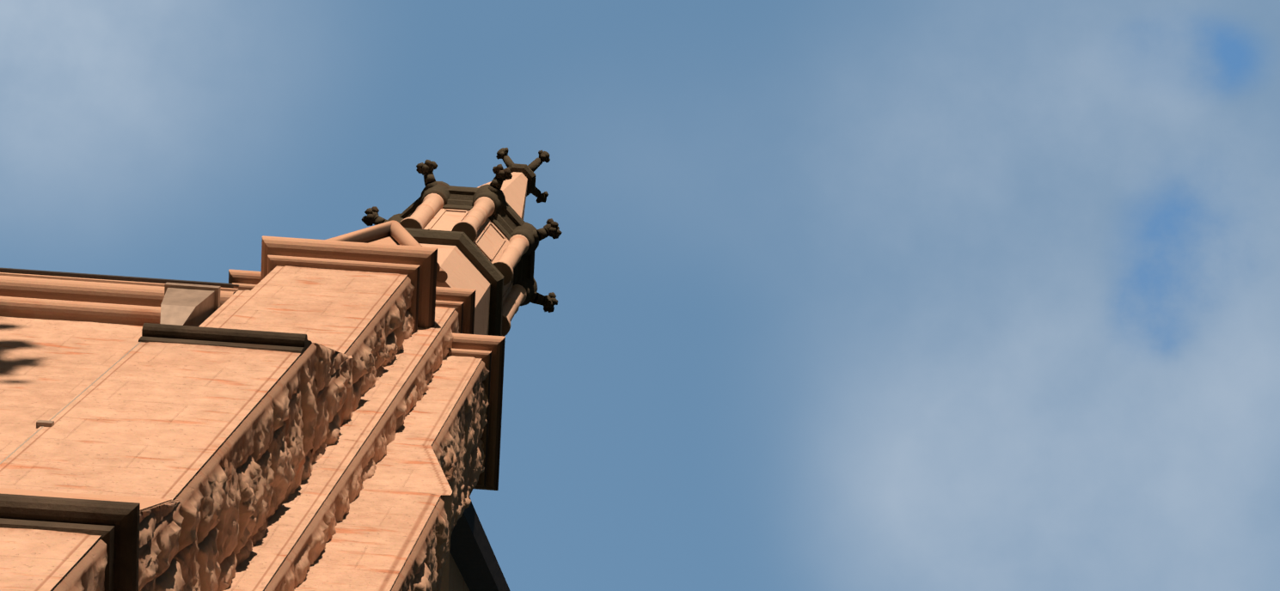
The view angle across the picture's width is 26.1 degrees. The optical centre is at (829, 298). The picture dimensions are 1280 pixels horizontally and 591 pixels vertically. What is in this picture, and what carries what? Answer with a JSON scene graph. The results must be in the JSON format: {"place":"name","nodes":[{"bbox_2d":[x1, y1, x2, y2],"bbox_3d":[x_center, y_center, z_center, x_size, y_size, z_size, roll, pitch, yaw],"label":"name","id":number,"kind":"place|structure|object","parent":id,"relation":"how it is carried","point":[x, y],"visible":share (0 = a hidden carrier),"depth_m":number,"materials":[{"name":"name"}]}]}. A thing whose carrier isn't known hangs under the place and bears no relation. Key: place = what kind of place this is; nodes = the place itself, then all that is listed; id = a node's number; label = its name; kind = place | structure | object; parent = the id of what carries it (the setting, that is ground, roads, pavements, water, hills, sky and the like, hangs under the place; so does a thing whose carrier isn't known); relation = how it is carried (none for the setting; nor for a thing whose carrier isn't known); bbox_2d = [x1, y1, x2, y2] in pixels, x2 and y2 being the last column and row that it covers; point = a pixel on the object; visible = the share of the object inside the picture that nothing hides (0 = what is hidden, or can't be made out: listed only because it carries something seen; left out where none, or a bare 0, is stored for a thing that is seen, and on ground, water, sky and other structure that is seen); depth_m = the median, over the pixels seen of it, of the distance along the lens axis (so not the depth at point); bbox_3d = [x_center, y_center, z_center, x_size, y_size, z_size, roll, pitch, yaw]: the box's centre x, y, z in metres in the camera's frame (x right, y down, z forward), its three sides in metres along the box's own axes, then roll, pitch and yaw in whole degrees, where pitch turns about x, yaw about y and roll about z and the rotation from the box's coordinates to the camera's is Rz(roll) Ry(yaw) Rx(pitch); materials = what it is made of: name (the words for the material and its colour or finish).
{"place":"outdoors","nodes":[
{"label":"outdoors","id":0,"kind":"place"},
{"bbox_2d":[0,0,1279,590],"label":"sky","id":1,"kind":"structure","parent":0,"point":[851,295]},
{"bbox_3d":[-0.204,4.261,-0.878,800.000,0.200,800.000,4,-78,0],"label":"ground","id":2,"kind":"structure","parent":0,"visible":0},
{"bbox_2d":[0,147,561,590],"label":"church building","id":3,"kind":"structure","parent":2,"relation":"on","point":[303,414],"depth_m":14.56,"materials":[{"name":"stone"}]},
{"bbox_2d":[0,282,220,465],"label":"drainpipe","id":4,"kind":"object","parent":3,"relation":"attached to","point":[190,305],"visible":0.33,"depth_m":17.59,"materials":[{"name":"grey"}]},
{"bbox_2d":[447,502,510,590],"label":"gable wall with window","id":5,"kind":"structure","parent":2,"relation":"on","point":[474,565],"depth_m":19.13,"materials":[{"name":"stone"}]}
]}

